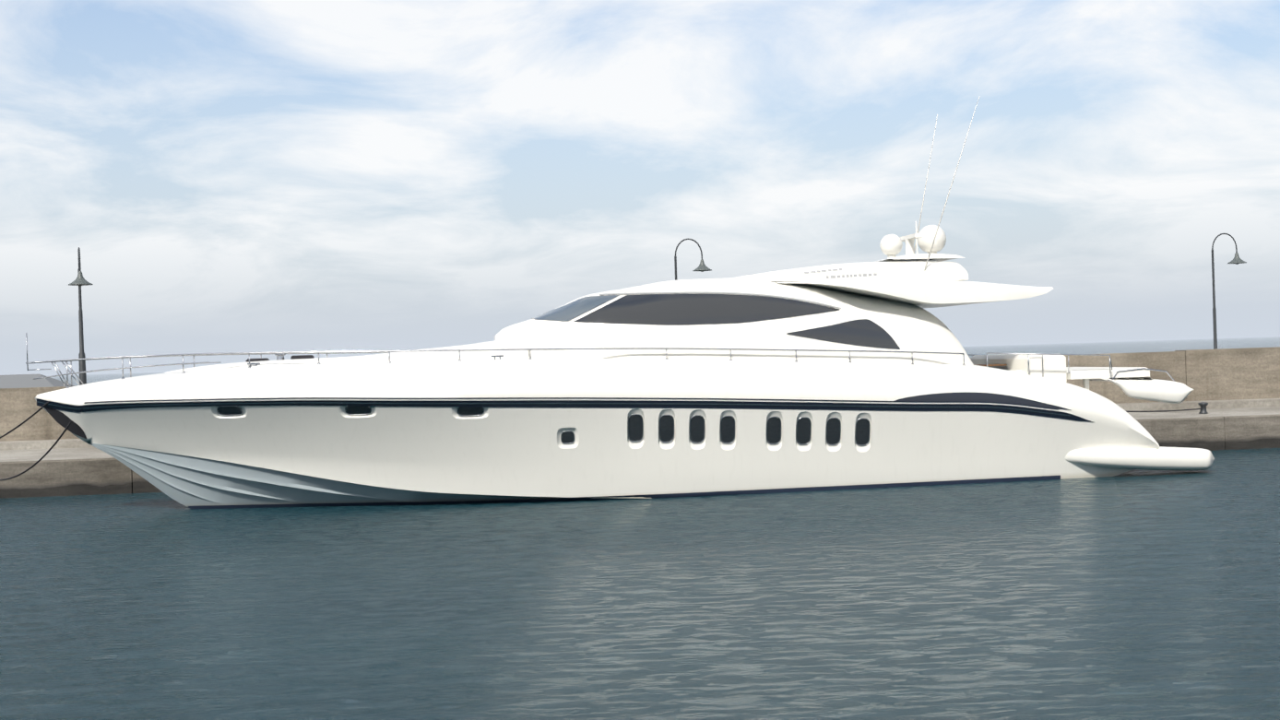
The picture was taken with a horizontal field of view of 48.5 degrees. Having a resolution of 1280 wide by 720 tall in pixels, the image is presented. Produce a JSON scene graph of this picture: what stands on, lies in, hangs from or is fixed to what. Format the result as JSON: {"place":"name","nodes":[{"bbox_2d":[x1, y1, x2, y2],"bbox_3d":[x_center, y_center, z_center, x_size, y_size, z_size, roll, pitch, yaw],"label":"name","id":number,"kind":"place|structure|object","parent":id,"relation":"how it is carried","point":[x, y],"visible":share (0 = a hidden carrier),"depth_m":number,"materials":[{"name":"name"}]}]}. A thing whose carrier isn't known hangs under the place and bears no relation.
{"place":"outdoors","nodes":[
{"label":"outdoors","id":0,"kind":"place"},
{"bbox_2d":[68,247,93,385],"bbox_3d":[-14.869,-1.130,37.668,0.608,3.735,1.230,-2,0,-35],"label":"lamp","id":1,"kind":"object","parent":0,"point":[80,280],"visible":0.92,"depth_m":38.13,"materials":[{"name":"grey metal"}]},
{"bbox_2d":[0,334,1279,719],"bbox_3d":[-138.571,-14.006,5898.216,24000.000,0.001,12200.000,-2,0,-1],"label":"sea","id":2,"kind":"structure","parent":0,"point":[1140,595],"depth_m":18.34,"materials":[{"name":"liquid"}]},
{"bbox_2d":[0,373,76,388],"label":"breakwater","id":3,"kind":"object","parent":2,"relation":"on","point":[16,381],"visible":0.25,"depth_m":46.98,"materials":[{"name":"concrete"}]},
{"bbox_2d":[35,356,1159,507],"bbox_3d":[-0.993,1.934,34.155,25.584,4.275,6.100,-2,0,-9],"label":"hull","id":4,"kind":"object","parent":2,"relation":"on","point":[186,456],"visible":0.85,"depth_m":31.65,"materials":[{"name":"white plastic"}]},
{"bbox_2d":[44,406,86,438],"bbox_3d":[-12.992,1.418,32.181,0.920,0.782,0.404,-2,0,-9],"label":"anchor plate","id":5,"kind":"object","parent":4,"relation":"attached to","point":[61,419],"visible":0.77,"depth_m":32.09,"materials":[{"name":"black metal"}]},
{"bbox_2d":[164,340,528,373],"bbox_3d":[-6.888,-0.050,33.188,8.333,0.729,3.000,-2,0,-9],"label":"foredeck","id":6,"kind":"object","parent":4,"relation":"on","point":[440,355],"visible":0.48,"depth_m":32.31,"materials":[{"name":"white plastic"}]},
{"bbox_2d":[245,353,503,367],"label":"deck fittings","id":7,"kind":"object","parent":4,"relation":"on","point":[279,356],"visible":0.42,"depth_m":32.80,"materials":[{"name":"silver metal"}]},
{"bbox_2d":[25,332,965,388],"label":"rails","id":8,"kind":"object","parent":4,"relation":"on","point":[286,352],"visible":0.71,"depth_m":31.99,"materials":[{"name":"silver metal"}]},
{"bbox_2d":[216,405,870,446],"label":"port rims","id":9,"kind":"object","parent":4,"relation":"attached to","point":[673,427],"visible":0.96,"depth_m":31.66,"materials":[{"name":"metal"}]},
{"bbox_2d":[217,405,869,444],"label":"portholes","id":10,"kind":"object","parent":9,"relation":"in","point":[697,429],"visible":0.98,"depth_m":31.67,"materials":[{"name":"black glass"}]},
{"bbox_2d":[36,401,1070,416],"bbox_3d":[-2.066,1.118,33.980,23.346,1.128,6.113,-2,0,-9],"label":"rub rail","id":11,"kind":"object","parent":4,"relation":"on","point":[550,403],"visible":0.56,"depth_m":31.32,"materials":[{"name":"silver metal"}]},
{"bbox_2d":[35,398,1093,422],"bbox_3d":[-1.773,1.157,34.028,23.956,1.354,6.114,-2,0,-9],"label":"hull stripe","id":12,"kind":"object","parent":4,"relation":"on","point":[1074,418],"visible":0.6,"depth_m":31.45,"materials":[{"name":"black paint"}]},
{"bbox_2d":[83,397,1058,410],"bbox_3d":[-1.654,1.041,34.048,21.906,0.927,6.120,-2,0,-9],"label":"hull stripe","id":13,"kind":"object","parent":4,"relation":"on","point":[562,398],"visible":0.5,"depth_m":31.12,"materials":[{"name":"black paint"}]},
{"bbox_2d":[188,475,1060,509],"bbox_3d":[-0.495,3.134,34.235,20.004,0.243,5.468,-2,0,-9],"label":"hull bottom stripe","id":14,"kind":"object","parent":4,"relation":"attached to","point":[835,488],"visible":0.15,"depth_m":32.22,"materials":[{"name":"blue"}]},
{"bbox_2d":[494,277,973,365],"bbox_3d":[2.078,-0.758,34.665,11.192,2.438,4.400,-2,0,-9],"label":"cabin","id":15,"kind":"object","parent":4,"relation":"on","point":[908,327],"visible":0.67,"depth_m":32.82,"materials":[{"name":"white plastic"}]},
{"bbox_2d":[531,295,618,320],"bbox_3d":[-1.507,-1.244,34.075,2.185,0.695,3.287,-2,0,-9],"label":"windshield","id":16,"kind":"object","parent":15,"relation":"on","point":[573,310],"visible":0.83,"depth_m":32.76,"materials":[{"name":"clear glass"}]},
{"bbox_2d":[567,294,839,324],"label":"side windows","id":17,"kind":"structure","parent":15,"relation":"attached to","point":[673,309],"depth_m":32.62,"materials":[{"name":"black glass"}]},
{"bbox_2d":[599,291,841,308],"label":"window trim","id":18,"kind":"structure","parent":15,"relation":"attached to","point":[718,292],"depth_m":32.96,"materials":[{"name":"grey plastic"}]},
{"bbox_2d":[786,319,900,349],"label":"aft window","id":19,"kind":"structure","parent":15,"relation":"attached to","point":[865,332],"depth_m":33.01,"materials":[{"name":"black glass"}]},
{"bbox_2d":[775,279,1052,308],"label":"roof wing","id":20,"kind":"structure","parent":15,"relation":"on","point":[922,294],"depth_m":33.43,"materials":[{"name":"white plastic"}]},
{"bbox_2d":[735,260,968,282],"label":"roof","id":21,"kind":"structure","parent":20,"relation":"on","point":[907,270],"depth_m":33.83,"materials":[{"name":"white plastic"}]},
{"bbox_2d":[803,268,877,278],"bbox_3d":[4.738,-2.051,33.575,1.748,0.242,0.158,-2,0,-4],"label":"lettering","id":22,"kind":"object","parent":21,"relation":"attached to","point":[847,276],"visible":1,"depth_m":33.56,"materials":[{"name":"grey paint"}]},
{"bbox_2d":[874,221,965,261],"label":"radar domes","id":23,"kind":"structure","parent":21,"relation":"on","point":[891,245],"depth_m":35.35,"materials":[{"name":"white plastic"}]},
{"bbox_2d":[914,96,979,271],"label":"antennas","id":24,"kind":"object","parent":21,"relation":"on","point":[947,195],"visible":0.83,"depth_m":34.07,"materials":[{"name":"white"}]},
{"bbox_2d":[894,391,1070,410],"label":"hull window","id":25,"kind":"structure","parent":4,"relation":"on","point":[986,397],"depth_m":32.49,"materials":[{"name":"black glass"}]},
{"bbox_2d":[967,352,1112,377],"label":"aft rails","id":26,"kind":"object","parent":4,"relation":"on","point":[1042,354],"visible":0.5,"depth_m":33.81,"materials":[{"name":"silver metal"}]},
{"bbox_2d":[970,354,1149,390],"bbox_3d":[10.084,0.328,35.981,3.954,0.978,3.800,-2,0,-9],"label":"aft deck furniture","id":27,"kind":"object","parent":4,"relation":"on","point":[1055,368],"visible":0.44,"depth_m":34.27,"materials":[{"name":"white plastic"}]},
{"bbox_2d":[1090,367,1174,380],"bbox_3d":[12.031,0.370,34.908,1.741,0.344,1.078,-2,0,-9],"label":"railing","id":28,"kind":"object","parent":27,"relation":"attached to","point":[1141,378],"visible":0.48,"depth_m":34.46,"materials":[{"name":"silver metal"}]},
{"bbox_2d":[1080,378,1194,403],"bbox_3d":[12.138,0.717,34.880,2.223,0.725,1.539,-2,0,-9],"label":"dinghy","id":29,"kind":"object","parent":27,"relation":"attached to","point":[1166,391],"visible":0.98,"depth_m":34.19,"materials":[{"name":"white plastic"}]},
{"bbox_2d":[1064,446,1214,471],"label":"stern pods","id":30,"kind":"object","parent":4,"relation":"on","point":[1174,458],"visible":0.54,"depth_m":33.17,"materials":[{"name":"white plastic"}]},
{"bbox_2d":[0,406,1279,498],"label":"quay","id":31,"kind":"structure","parent":0,"point":[74,471],"depth_m":39.94,"materials":[{"name":"concrete"}]},
{"bbox_2d":[0,402,1208,481],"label":"mooring ropes","id":32,"kind":"object","parent":31,"relation":"on","point":[1202,406],"visible":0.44,"depth_m":33.77,"materials":[{"name":"black fabric"}]},
{"bbox_2d":[0,346,1279,450],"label":"breakwater wall","id":33,"kind":"structure","parent":31,"relation":"on","point":[1231,378],"depth_m":45.50,"materials":[{"name":"stone"}]},
{"bbox_2d":[674,238,711,280],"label":"lamp","id":34,"kind":"object","parent":33,"relation":"on","point":[702,267],"visible":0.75,"depth_m":44.55,"materials":[{"name":"grey metal"}]},
{"bbox_2d":[1211,233,1246,349],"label":"lamp","id":35,"kind":"object","parent":31,"relation":"on","point":[1237,260],"visible":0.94,"depth_m":47.46,"materials":[{"name":"grey metal"}]},
{"bbox_2d":[0,0,1279,375],"label":"sky","id":36,"kind":"structure","parent":0,"point":[226,176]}
]}

